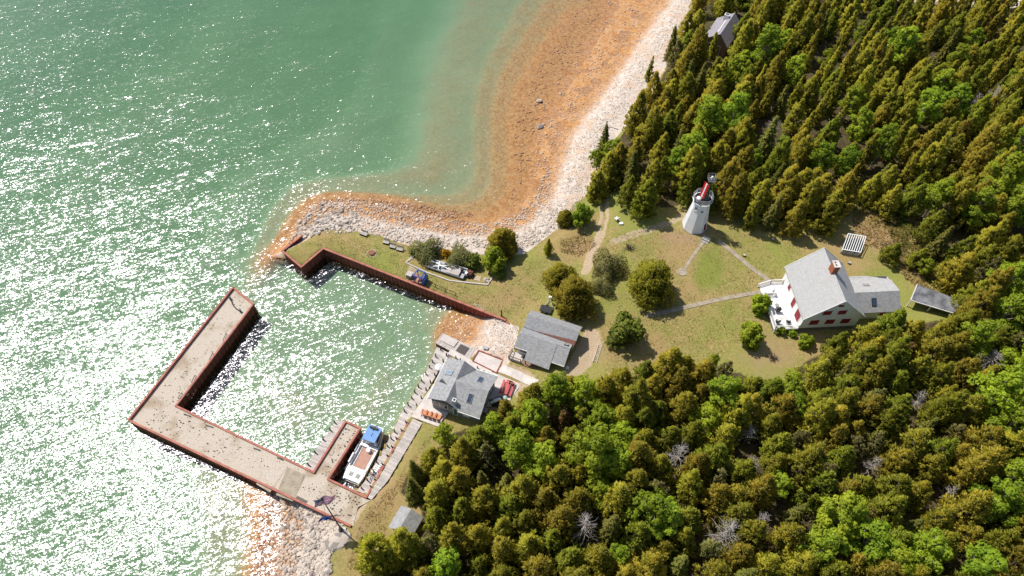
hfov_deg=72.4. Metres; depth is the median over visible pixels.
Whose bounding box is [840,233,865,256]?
slatted pergola
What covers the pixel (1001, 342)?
green cedar
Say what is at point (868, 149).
slim cedar
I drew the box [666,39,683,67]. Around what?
thinning cedar
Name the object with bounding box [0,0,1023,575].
ground
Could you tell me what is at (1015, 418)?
leafy tree
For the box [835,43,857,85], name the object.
slim cedar
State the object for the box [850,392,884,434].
cedar tree
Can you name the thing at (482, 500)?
cedar tree
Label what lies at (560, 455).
green cedar
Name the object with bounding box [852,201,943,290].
dry brush
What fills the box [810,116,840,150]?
green cedar
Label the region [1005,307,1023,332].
cedar tree
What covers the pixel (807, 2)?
cedar tree
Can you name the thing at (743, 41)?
cedar tree
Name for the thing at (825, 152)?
leafy tree
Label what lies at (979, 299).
cedar tree
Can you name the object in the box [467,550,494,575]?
green cedar
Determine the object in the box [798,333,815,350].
green bush
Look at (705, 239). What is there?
stone steps
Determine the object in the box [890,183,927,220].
green cedar
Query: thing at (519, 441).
leafy tree
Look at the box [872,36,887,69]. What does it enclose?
slim cedar
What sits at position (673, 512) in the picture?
leafy tree
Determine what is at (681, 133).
spruce tree
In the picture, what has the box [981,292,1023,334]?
leafy tree
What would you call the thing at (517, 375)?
walkway
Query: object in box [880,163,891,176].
spruce tree
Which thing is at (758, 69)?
slim cedar
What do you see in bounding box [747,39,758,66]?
spruce tree
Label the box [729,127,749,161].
cedar tree
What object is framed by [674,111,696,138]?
cedar tree
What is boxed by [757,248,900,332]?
white house
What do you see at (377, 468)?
lattice pallet
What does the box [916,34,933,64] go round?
slim cedar
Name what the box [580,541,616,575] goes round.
cedar tree
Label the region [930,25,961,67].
spruce tree
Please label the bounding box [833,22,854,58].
slim cedar
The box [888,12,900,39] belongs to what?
slim cedar
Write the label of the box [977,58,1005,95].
slim cedar
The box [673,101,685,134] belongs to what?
green cedar
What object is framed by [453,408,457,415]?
door
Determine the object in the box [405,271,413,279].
grey cabinet
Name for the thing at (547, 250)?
young cedar
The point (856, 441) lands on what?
thinning cedar
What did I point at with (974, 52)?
cedar tree
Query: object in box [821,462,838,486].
thinning cedar
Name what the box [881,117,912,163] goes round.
slim cedar
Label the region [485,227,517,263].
cedar tree
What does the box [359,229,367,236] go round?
weathered bench
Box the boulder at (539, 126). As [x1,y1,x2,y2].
[536,124,543,129]
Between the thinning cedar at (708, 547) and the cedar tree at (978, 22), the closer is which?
the thinning cedar at (708, 547)
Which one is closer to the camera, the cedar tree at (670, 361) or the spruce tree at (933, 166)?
the cedar tree at (670, 361)
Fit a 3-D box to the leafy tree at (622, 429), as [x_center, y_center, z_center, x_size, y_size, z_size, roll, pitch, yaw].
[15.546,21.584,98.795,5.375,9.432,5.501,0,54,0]
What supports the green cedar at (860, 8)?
on the ground
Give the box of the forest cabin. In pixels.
[707,13,738,55]
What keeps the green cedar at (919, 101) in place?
on the ground
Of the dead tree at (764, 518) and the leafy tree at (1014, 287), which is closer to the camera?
the dead tree at (764, 518)
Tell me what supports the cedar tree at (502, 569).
on the ground
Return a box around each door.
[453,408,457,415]
[790,296,795,308]
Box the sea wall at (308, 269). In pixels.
[281,234,509,324]
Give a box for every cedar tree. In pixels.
[353,532,406,575]
[386,526,431,575]
[411,562,437,575]
[419,446,447,479]
[422,476,453,517]
[429,454,464,491]
[436,521,471,562]
[444,465,476,499]
[449,436,482,475]
[462,522,495,557]
[464,483,501,527]
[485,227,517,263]
[485,561,520,575]
[487,535,517,572]
[491,515,515,543]
[497,399,515,430]
[500,473,543,508]
[506,529,549,575]
[511,507,539,539]
[513,551,557,575]
[514,382,548,427]
[526,487,559,532]
[532,426,561,457]
[536,458,577,501]
[541,261,578,295]
[543,500,580,546]
[550,273,599,321]
[554,485,596,524]
[556,564,592,575]
[565,375,575,402]
[568,463,595,489]
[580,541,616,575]
[585,170,608,205]
[590,151,620,193]
[590,374,622,409]
[590,571,603,575]
[593,480,633,526]
[602,141,629,182]
[609,366,635,397]
[610,559,637,575]
[612,435,657,483]
[613,376,653,419]
[614,404,641,428]
[618,467,648,505]
[622,89,648,136]
[624,547,669,575]
[626,258,677,311]
[627,136,646,166]
[630,106,664,153]
[635,158,666,201]
[635,427,658,454]
[638,373,663,406]
[643,70,662,109]
[646,453,673,489]
[647,132,670,163]
[648,98,669,129]
[648,346,684,398]
[649,86,674,116]
[654,538,676,564]
[661,68,678,90]
[662,366,693,401]
[664,78,678,105]
[664,391,697,428]
[667,523,696,563]
[668,468,704,508]
[670,143,705,193]
[672,71,695,108]
[674,44,698,82]
[674,94,692,117]
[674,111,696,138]
[675,452,709,489]
[676,10,695,40]
[677,23,709,78]
[681,355,695,374]
[685,98,700,126]
[686,122,710,159]
[688,0,707,15]
[688,358,717,394]
[689,9,707,39]
[689,383,713,408]
[693,78,725,110]
[693,557,733,575]
[695,483,734,525]
[702,140,726,182]
[703,421,740,459]
[704,57,723,86]
[706,57,729,96]
[706,156,740,202]
[707,0,718,11]
[709,127,737,156]
[709,143,731,172]
[712,0,734,19]
[713,392,756,439]
[715,501,756,536]
[716,171,750,221]
[718,539,754,572]
[721,80,752,116]
[724,144,755,180]
[725,73,756,111]
[726,483,750,508]
[727,18,753,66]
[727,517,767,554]
[729,116,757,155]
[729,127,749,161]
[735,392,765,440]
[738,181,752,206]
[741,179,773,214]
[741,550,781,575]
[745,473,779,517]
[748,412,782,444]
[749,21,759,48]
[752,0,779,25]
[757,392,799,435]
[758,451,787,477]
[759,50,787,100]
[764,188,792,222]
[766,521,806,562]
[770,163,801,214]
[773,441,829,496]
[774,0,787,22]
[777,201,806,237]
[778,0,805,29]
[780,98,806,136]
[780,127,807,159]
[780,135,814,171]
[780,543,818,575]
[784,167,813,204]
[787,10,815,55]
[790,177,823,224]
[792,397,837,445]
[794,358,832,398]
[796,75,820,112]
[804,172,833,214]
[805,0,810,10]
[806,197,839,239]
[809,346,841,384]
[809,404,850,437]
[809,423,849,458]
[813,166,822,178]
[814,188,844,220]
[823,171,859,216]
[830,386,860,421]
[832,140,860,175]
[835,479,862,511]
[837,0,860,31]
[838,552,869,575]
[842,48,872,90]
[843,58,878,113]
[845,321,879,353]
[846,335,886,361]
[847,420,868,448]
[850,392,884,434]
[852,172,881,210]
[854,558,904,575]
[855,354,896,395]
[858,28,885,58]
[864,164,897,208]
[865,102,893,138]
[867,66,895,100]
[869,70,898,112]
[870,183,901,221]
[872,447,913,475]
[876,425,932,474]
[890,124,919,157]
[891,99,917,136]
[895,57,928,97]
[898,129,936,170]
[899,38,929,82]
[900,318,927,351]
[904,453,946,483]
[905,480,933,514]
[907,131,951,186]
[910,336,956,375]
[910,563,931,575]
[917,315,959,347]
[918,508,956,532]
[919,117,949,152]
[921,0,957,34]
[923,96,959,133]
[925,384,957,410]
[927,170,962,202]
[930,174,975,227]
[932,251,978,294]
[932,331,973,374]
[932,489,993,536]
[935,133,965,176]
[937,443,971,475]
[938,357,981,393]
[939,450,998,499]
[940,394,988,435]
[942,66,970,103]
[945,423,1005,452]
[946,116,956,131]
[948,43,979,76]
[950,142,994,183]
[951,521,986,551]
[952,117,973,148]
[953,284,1001,320]
[954,123,1000,170]
[954,178,992,225]
[954,444,1011,490]
[955,60,969,73]
[959,13,983,44]
[959,364,1000,394]
[961,168,975,190]
[963,192,1007,234]
[964,0,995,27]
[968,120,999,146]
[972,218,1008,253]
[974,146,1017,187]
[974,265,1015,306]
[978,108,1012,134]
[978,428,1023,459]
[979,210,1017,242]
[983,233,1022,266]
[986,493,1023,535]
[988,514,1023,567]
[989,122,1015,156]
[991,68,1023,106]
[991,539,1023,575]
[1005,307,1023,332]
[1007,116,1023,147]
[1008,50,1023,80]
[1008,253,1023,282]
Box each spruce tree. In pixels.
[405,477,424,507]
[408,459,427,486]
[474,470,493,488]
[497,473,511,492]
[594,124,609,157]
[594,514,620,546]
[619,148,639,190]
[662,26,677,61]
[666,554,688,575]
[668,126,684,165]
[679,58,694,92]
[694,60,707,99]
[699,169,705,191]
[707,121,718,145]
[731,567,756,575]
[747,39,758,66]
[755,115,779,161]
[758,196,782,232]
[769,85,788,122]
[770,161,785,199]
[777,502,808,524]
[781,51,799,84]
[815,8,830,44]
[825,362,851,387]
[835,37,861,70]
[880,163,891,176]
[881,14,894,46]
[895,0,904,5]
[897,11,909,26]
[900,518,923,533]
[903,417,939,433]
[916,25,939,54]
[921,225,954,262]
[929,139,953,185]
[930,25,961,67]
[982,75,1008,97]
[1011,234,1023,252]
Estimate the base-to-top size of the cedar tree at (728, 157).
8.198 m
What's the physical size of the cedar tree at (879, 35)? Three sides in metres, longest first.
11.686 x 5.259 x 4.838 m
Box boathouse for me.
[427,358,497,421]
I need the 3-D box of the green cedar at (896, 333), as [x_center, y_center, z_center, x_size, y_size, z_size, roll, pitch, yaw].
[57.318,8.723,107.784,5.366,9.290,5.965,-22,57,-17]
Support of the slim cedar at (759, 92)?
on the ground
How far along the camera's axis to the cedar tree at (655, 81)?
143.25 m
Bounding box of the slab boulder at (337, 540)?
[325,529,351,550]
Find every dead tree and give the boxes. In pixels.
[571,510,597,545]
[667,443,688,474]
[705,516,741,552]
[738,424,758,442]
[757,512,770,527]
[765,117,784,133]
[862,456,884,474]
[910,391,927,408]
[937,484,956,500]
[969,93,982,109]
[981,348,1003,369]
[986,84,1005,103]
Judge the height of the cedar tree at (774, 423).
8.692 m
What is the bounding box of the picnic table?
[499,379,514,395]
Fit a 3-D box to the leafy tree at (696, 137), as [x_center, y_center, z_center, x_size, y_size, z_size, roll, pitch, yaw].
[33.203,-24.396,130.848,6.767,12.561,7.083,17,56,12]
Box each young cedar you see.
[543,239,554,255]
[556,209,573,228]
[877,242,902,268]
[902,248,927,270]
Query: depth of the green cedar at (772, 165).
129.68 m
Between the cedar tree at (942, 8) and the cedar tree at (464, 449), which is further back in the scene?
the cedar tree at (942, 8)
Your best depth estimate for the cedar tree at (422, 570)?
88.34 m
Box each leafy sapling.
[710,353,720,365]
[918,258,936,274]
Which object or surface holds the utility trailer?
on the ground
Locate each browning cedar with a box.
[752,541,775,560]
[851,506,877,531]
[900,342,915,363]
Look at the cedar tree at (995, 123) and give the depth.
132.92 m
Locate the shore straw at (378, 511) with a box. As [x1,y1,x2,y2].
[345,437,432,569]
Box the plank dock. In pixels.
[436,333,476,358]
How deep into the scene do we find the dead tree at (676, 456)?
96.48 m
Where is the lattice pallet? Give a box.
[371,463,381,474]
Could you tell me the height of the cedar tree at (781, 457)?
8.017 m
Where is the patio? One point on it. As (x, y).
(425, 404)
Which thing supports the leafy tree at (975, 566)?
on the ground
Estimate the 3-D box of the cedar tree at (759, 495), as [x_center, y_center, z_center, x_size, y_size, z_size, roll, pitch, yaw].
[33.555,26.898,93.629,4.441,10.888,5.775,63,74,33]
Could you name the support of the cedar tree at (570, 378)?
on the ground
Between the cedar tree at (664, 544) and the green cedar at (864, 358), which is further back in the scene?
the green cedar at (864, 358)
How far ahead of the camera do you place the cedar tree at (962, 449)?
96.05 m
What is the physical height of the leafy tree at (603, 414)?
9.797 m
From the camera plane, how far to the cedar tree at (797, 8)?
154.98 m
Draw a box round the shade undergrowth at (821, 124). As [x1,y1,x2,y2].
[598,0,1023,285]
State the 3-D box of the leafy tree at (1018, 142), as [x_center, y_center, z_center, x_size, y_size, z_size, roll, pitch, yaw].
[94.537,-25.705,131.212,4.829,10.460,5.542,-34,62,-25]
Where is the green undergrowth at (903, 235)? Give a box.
[883,213,948,293]
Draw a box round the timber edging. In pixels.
[405,255,492,284]
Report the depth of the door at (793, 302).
115.14 m
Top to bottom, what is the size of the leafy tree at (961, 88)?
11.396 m
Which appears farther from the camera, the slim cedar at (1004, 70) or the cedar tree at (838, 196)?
the slim cedar at (1004, 70)
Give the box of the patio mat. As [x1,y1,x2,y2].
[489,396,502,407]
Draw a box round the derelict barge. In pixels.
[425,258,467,279]
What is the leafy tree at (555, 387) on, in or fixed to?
on the ground
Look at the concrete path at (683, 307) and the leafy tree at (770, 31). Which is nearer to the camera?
the concrete path at (683, 307)
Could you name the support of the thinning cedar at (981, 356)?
on the ground
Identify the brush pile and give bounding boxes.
[623,244,637,252]
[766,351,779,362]
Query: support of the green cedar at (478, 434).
on the ground
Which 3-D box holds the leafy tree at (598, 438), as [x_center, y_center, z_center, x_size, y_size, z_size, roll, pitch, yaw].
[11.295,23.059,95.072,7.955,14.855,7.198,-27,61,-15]
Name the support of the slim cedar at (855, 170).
on the ground
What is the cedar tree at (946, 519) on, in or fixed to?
on the ground
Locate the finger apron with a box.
[305,420,343,469]
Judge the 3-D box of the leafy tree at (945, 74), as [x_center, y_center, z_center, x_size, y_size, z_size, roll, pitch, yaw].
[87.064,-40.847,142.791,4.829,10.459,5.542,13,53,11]
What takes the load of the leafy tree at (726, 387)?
on the ground
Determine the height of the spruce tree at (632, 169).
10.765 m
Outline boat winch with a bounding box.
[411,269,428,285]
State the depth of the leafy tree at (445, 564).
87.35 m
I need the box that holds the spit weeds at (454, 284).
[312,232,544,314]
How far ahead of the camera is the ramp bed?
112.87 m
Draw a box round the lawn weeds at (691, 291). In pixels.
[601,227,804,368]
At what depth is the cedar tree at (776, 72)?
143.85 m
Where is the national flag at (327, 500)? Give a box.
[314,495,335,507]
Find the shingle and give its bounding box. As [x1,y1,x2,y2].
[250,0,687,575]
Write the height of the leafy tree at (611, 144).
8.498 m
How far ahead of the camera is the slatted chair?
106.68 m
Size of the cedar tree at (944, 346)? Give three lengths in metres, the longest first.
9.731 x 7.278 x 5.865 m
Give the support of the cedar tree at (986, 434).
on the ground
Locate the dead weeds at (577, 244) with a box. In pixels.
[560,233,596,255]
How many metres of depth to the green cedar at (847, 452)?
96.11 m
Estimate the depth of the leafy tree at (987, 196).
119.68 m
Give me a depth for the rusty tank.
122.24 m
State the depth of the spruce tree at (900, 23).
157.88 m
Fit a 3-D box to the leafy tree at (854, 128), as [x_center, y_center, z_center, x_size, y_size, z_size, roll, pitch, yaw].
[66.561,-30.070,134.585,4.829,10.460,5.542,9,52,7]
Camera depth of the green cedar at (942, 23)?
157.43 m
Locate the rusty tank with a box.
[467,269,474,278]
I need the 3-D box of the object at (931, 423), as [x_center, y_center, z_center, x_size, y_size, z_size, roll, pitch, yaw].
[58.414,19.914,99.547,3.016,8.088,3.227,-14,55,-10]
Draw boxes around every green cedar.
[423,505,450,539]
[447,495,475,525]
[463,425,498,462]
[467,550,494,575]
[493,492,526,530]
[496,411,532,450]
[538,527,567,558]
[551,451,581,468]
[553,540,584,574]
[557,425,585,453]
[568,406,593,437]
[612,519,655,558]
[616,176,638,208]
[629,177,659,220]
[629,407,661,436]
[630,359,656,390]
[640,400,671,430]
[654,425,682,457]
[659,156,672,192]
[662,109,679,148]
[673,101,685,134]
[675,167,700,208]
[676,29,695,58]
[677,505,703,536]
[678,419,705,451]
[691,442,731,482]
[698,183,721,215]
[720,457,760,487]
[722,53,735,83]
[722,72,739,99]
[729,0,750,9]
[731,11,752,44]
[734,63,754,98]
[737,375,763,393]
[739,0,753,10]
[748,167,764,189]
[751,376,785,412]
[757,36,778,72]
[758,431,793,466]
[761,137,791,181]
[780,0,805,24]
[790,470,840,514]
[800,387,831,408]
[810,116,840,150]
[810,557,851,575]
[812,0,820,15]
[819,68,840,98]
[819,331,848,362]
[822,8,839,39]
[825,445,856,481]
[826,372,863,415]
[829,0,842,10]
[835,345,877,380]
[841,473,877,501]
[849,0,862,12]
[853,9,878,43]
[855,404,905,444]
[867,490,907,529]
[868,473,913,513]
[870,327,902,356]
[871,0,895,11]
[876,0,894,29]
[876,308,906,344]
[877,334,912,370]
[878,369,909,404]
[884,392,913,426]
[888,526,913,549]
[890,90,904,122]
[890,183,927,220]
[891,0,912,27]
[901,63,932,101]
[904,171,928,199]
[905,354,932,392]
[908,0,927,25]
[911,208,946,244]
[914,389,970,434]
[916,361,955,397]
[916,528,959,571]
[917,93,929,115]
[922,19,945,49]
[923,435,960,478]
[926,63,944,87]
[931,572,948,575]
[935,11,966,46]
[937,308,981,335]
[942,234,976,265]
[949,569,968,575]
[950,279,989,308]
[957,107,983,143]
[958,92,992,128]
[966,59,993,106]
[966,525,1022,562]
[968,243,996,273]
[971,326,1012,365]
[974,40,996,69]
[979,98,1021,130]
[988,148,1006,172]
[992,46,1019,75]
[994,87,1023,117]
[1002,329,1023,351]
[1007,13,1023,38]
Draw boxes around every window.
[432,400,439,406]
[440,403,447,408]
[794,307,800,322]
[808,319,820,324]
[821,310,833,315]
[823,319,835,324]
[836,310,848,314]
[838,318,851,323]
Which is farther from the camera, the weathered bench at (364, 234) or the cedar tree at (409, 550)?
the weathered bench at (364, 234)
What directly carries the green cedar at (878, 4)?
on the ground
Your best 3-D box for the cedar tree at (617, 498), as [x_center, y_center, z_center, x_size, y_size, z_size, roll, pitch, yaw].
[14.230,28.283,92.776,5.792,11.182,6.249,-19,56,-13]
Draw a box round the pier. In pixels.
[127,286,369,527]
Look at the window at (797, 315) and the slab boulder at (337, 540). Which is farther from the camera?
the window at (797, 315)
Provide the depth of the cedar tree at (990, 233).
117.09 m
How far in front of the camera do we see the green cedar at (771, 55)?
150.64 m
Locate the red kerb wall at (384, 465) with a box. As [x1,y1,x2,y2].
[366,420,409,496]
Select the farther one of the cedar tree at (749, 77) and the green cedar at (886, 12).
the green cedar at (886, 12)
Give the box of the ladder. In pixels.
[593,345,601,362]
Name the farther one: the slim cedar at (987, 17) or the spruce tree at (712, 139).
the slim cedar at (987, 17)
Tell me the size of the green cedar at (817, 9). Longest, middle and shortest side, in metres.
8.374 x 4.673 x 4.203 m
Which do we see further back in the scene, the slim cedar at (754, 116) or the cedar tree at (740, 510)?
the slim cedar at (754, 116)
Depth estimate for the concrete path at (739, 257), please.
123.04 m
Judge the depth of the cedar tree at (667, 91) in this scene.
140.77 m
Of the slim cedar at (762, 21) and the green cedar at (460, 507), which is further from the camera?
the slim cedar at (762, 21)
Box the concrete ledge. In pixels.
[448,349,491,371]
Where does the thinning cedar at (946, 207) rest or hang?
on the ground
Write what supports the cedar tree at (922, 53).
on the ground
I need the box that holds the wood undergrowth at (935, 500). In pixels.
[360,312,1013,575]
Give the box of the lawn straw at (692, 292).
[592,228,807,367]
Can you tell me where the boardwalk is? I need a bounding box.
[368,419,421,499]
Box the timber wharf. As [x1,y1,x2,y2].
[357,347,450,493]
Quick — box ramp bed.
[472,350,502,372]
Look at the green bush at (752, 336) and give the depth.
110.34 m
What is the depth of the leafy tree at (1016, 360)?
103.93 m
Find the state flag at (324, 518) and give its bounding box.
[319,514,336,521]
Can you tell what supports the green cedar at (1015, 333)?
on the ground
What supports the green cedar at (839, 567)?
on the ground
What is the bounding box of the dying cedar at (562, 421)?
[553,409,572,435]
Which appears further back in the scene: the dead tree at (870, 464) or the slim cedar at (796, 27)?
the slim cedar at (796, 27)
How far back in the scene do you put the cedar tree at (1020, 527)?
88.86 m
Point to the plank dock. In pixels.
(445, 342)
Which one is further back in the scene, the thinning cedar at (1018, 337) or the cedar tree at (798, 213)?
the cedar tree at (798, 213)
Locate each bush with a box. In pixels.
[407,236,443,269]
[441,249,451,259]
[445,242,475,268]
[464,252,480,270]
[494,269,506,279]
[589,272,613,297]
[592,246,629,281]
[605,310,646,351]
[739,321,766,351]
[751,293,772,317]
[774,327,786,334]
[787,329,797,337]
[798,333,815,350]
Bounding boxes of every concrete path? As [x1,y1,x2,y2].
[644,290,760,317]
[684,242,703,268]
[717,239,769,278]
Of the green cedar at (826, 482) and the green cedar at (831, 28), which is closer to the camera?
the green cedar at (826, 482)
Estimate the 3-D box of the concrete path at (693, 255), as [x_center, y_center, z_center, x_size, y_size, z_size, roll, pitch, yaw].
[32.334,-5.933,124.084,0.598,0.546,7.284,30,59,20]
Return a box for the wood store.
[906,285,959,315]
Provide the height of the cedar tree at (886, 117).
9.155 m
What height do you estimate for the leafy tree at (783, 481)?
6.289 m
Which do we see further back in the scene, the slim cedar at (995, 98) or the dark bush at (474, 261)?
the slim cedar at (995, 98)
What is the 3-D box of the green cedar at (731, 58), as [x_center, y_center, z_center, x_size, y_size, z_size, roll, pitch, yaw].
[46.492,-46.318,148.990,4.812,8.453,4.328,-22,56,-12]
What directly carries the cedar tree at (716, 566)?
on the ground
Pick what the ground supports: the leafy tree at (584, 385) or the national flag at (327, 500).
the leafy tree at (584, 385)
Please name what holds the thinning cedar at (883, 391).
on the ground
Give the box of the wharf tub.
[435,364,441,370]
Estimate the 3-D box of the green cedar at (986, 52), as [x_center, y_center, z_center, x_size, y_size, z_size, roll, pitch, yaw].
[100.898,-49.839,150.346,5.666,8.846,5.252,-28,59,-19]
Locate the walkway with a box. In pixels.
[498,365,538,385]
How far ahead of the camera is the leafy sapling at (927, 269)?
118.26 m
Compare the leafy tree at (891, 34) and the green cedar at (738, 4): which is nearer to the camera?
the leafy tree at (891, 34)
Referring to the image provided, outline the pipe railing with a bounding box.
[423,281,455,296]
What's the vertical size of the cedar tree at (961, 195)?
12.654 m
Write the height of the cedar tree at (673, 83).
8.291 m
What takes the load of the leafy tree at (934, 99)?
on the ground
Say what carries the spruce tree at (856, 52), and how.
on the ground
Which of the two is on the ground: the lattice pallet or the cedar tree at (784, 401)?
the cedar tree at (784, 401)
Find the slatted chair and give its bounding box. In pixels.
[429,411,436,417]
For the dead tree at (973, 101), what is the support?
on the ground
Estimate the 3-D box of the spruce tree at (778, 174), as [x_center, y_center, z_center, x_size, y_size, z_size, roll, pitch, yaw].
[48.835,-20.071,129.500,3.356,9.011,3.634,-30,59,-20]
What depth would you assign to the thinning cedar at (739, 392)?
103.79 m
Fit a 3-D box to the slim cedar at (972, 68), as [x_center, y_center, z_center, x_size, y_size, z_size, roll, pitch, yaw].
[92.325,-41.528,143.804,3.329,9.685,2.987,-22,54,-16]
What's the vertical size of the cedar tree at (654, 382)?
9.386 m
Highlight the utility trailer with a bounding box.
[539,296,552,314]
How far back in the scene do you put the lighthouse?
123.18 m
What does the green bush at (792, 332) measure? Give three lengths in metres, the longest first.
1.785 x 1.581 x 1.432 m
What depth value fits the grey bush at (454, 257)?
123.30 m
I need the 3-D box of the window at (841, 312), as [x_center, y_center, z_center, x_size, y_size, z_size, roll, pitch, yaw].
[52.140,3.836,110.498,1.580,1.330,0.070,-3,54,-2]
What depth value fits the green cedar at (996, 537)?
88.83 m
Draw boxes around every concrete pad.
[676,268,687,275]
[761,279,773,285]
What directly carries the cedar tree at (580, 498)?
on the ground
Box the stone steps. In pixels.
[700,235,710,243]
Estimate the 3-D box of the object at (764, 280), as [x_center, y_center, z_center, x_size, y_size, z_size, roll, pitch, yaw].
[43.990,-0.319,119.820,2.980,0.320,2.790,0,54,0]
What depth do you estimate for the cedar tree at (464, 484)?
94.14 m
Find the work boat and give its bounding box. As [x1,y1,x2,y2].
[343,423,384,486]
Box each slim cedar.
[644,55,653,82]
[707,32,717,59]
[741,189,763,230]
[746,0,760,17]
[748,99,759,131]
[752,64,766,103]
[753,58,762,81]
[754,0,770,33]
[757,81,775,117]
[780,14,790,38]
[783,32,794,60]
[786,21,798,56]
[786,75,803,111]
[793,110,815,142]
[797,0,818,36]
[801,28,819,66]
[801,49,813,80]
[804,61,825,92]
[811,88,830,126]
[811,130,825,168]
[812,1,826,42]
[817,0,830,20]
[820,45,840,86]
[822,70,844,116]
[828,105,847,147]
[829,0,841,18]
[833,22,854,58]
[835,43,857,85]
[836,163,859,188]
[838,0,853,18]
[839,10,857,42]
[849,96,875,135]
[856,20,878,55]
[857,132,878,172]
[860,0,876,14]
[861,38,878,69]
[868,49,892,88]
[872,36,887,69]
[872,85,896,123]
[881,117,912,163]
[885,44,893,69]
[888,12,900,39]
[889,16,909,45]
[894,47,911,81]
[896,147,922,185]
[903,81,920,104]
[906,8,925,36]
[916,0,935,31]
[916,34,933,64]
[944,0,968,26]
[944,59,957,80]
[946,121,958,139]
[950,0,965,13]
[957,65,973,103]
[963,2,989,30]
[966,0,977,13]
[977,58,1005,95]
[978,5,1006,44]
[982,0,1000,28]
[985,88,1004,117]
[986,0,1010,29]
[987,43,1014,73]
[988,0,1005,22]
[990,50,1015,89]
[992,28,1010,61]
[996,24,1016,56]
[997,10,1023,38]
[999,0,1023,32]
[1000,13,1021,45]
[1001,23,1023,53]
[1002,0,1018,19]
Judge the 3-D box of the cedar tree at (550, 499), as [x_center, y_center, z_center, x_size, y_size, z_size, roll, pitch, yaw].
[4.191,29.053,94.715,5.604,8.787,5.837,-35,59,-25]
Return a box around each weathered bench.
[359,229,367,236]
[383,238,389,244]
[389,242,396,249]
[396,244,403,251]
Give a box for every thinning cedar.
[417,534,440,564]
[474,441,501,478]
[644,479,670,497]
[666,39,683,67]
[694,537,725,568]
[703,468,727,487]
[715,361,733,377]
[736,377,744,394]
[780,160,797,190]
[790,430,811,452]
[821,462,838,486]
[843,435,865,467]
[856,431,886,458]
[862,388,887,401]
[920,203,951,228]
[940,424,966,448]
[967,353,984,370]
[973,255,1001,282]
[999,331,1023,364]
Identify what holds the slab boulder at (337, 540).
on the ground
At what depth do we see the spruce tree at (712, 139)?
140.40 m
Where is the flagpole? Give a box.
[313,498,345,530]
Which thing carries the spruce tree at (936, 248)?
on the ground
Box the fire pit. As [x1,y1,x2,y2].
[366,249,377,256]
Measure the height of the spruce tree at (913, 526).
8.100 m
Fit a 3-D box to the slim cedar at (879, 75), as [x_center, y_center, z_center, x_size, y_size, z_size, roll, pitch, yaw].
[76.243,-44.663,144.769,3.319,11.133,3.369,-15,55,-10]
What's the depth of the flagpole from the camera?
92.15 m
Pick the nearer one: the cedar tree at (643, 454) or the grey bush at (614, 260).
the cedar tree at (643, 454)
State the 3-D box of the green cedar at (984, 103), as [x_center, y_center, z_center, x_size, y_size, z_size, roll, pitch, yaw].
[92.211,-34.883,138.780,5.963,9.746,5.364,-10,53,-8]
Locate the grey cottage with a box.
[508,310,581,370]
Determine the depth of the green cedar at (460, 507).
93.74 m
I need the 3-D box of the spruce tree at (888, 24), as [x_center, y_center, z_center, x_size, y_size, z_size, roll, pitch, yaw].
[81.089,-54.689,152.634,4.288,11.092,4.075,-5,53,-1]
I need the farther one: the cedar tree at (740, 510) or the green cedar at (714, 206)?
the green cedar at (714, 206)
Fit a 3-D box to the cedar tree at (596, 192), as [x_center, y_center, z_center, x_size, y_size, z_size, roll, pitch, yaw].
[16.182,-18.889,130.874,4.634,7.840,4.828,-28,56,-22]
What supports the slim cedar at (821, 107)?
on the ground
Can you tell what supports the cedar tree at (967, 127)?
on the ground
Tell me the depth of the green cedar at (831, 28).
156.84 m
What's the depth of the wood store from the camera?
115.16 m
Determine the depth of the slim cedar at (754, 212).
123.80 m
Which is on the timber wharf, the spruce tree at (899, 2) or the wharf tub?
the wharf tub
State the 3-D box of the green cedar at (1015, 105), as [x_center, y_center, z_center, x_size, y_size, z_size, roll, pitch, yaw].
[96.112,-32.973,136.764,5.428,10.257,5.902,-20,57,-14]
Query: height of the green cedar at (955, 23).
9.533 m
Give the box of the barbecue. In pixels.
[490,397,501,404]
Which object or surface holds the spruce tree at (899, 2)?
on the ground
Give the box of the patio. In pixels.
[411,358,519,426]
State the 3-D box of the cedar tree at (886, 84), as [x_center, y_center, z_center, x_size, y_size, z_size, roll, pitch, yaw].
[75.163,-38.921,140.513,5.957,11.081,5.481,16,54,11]
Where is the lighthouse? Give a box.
[681,173,716,234]
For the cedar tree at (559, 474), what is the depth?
93.69 m
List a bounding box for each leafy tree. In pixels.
[428,544,461,575]
[432,422,458,447]
[481,246,506,275]
[483,410,508,440]
[496,425,539,471]
[507,393,551,434]
[524,439,558,480]
[539,371,575,415]
[562,421,623,480]
[566,373,601,411]
[572,203,594,226]
[581,401,616,431]
[584,476,614,509]
[588,149,604,169]
[596,443,632,484]
[600,138,619,156]
[606,418,642,447]
[609,542,630,564]
[626,483,681,540]
[647,496,682,540]
[668,145,687,180]
[671,128,708,168]
[688,401,721,435]
[692,94,725,139]
[707,374,743,412]
[720,91,750,130]
[725,49,751,78]
[750,22,784,68]
[751,148,763,171]
[765,469,795,499]
[773,135,788,149]
[779,28,791,51]
[779,390,807,418]
[781,367,803,394]
[783,53,806,92]
[796,516,850,568]
[808,140,837,176]
[816,488,869,549]
[817,48,834,69]
[830,143,863,182]
[837,83,867,121]
[840,508,900,571]
[846,105,874,143]
[865,123,899,167]
[871,538,914,575]
[881,26,900,52]
[886,25,922,66]
[895,527,953,573]
[908,85,946,125]
[920,176,955,217]
[931,68,956,94]
[937,82,973,120]
[946,43,971,69]
[955,186,1000,229]
[957,319,996,355]
[959,539,1008,575]
[964,27,986,45]
[967,363,1023,424]
[968,474,1023,525]
[978,397,1023,445]
[979,151,1023,195]
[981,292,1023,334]
[986,259,1023,299]
[986,457,1023,494]
[999,338,1023,372]
[1002,183,1023,227]
[1003,69,1023,97]
[1004,126,1023,161]
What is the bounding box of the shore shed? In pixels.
[388,506,423,533]

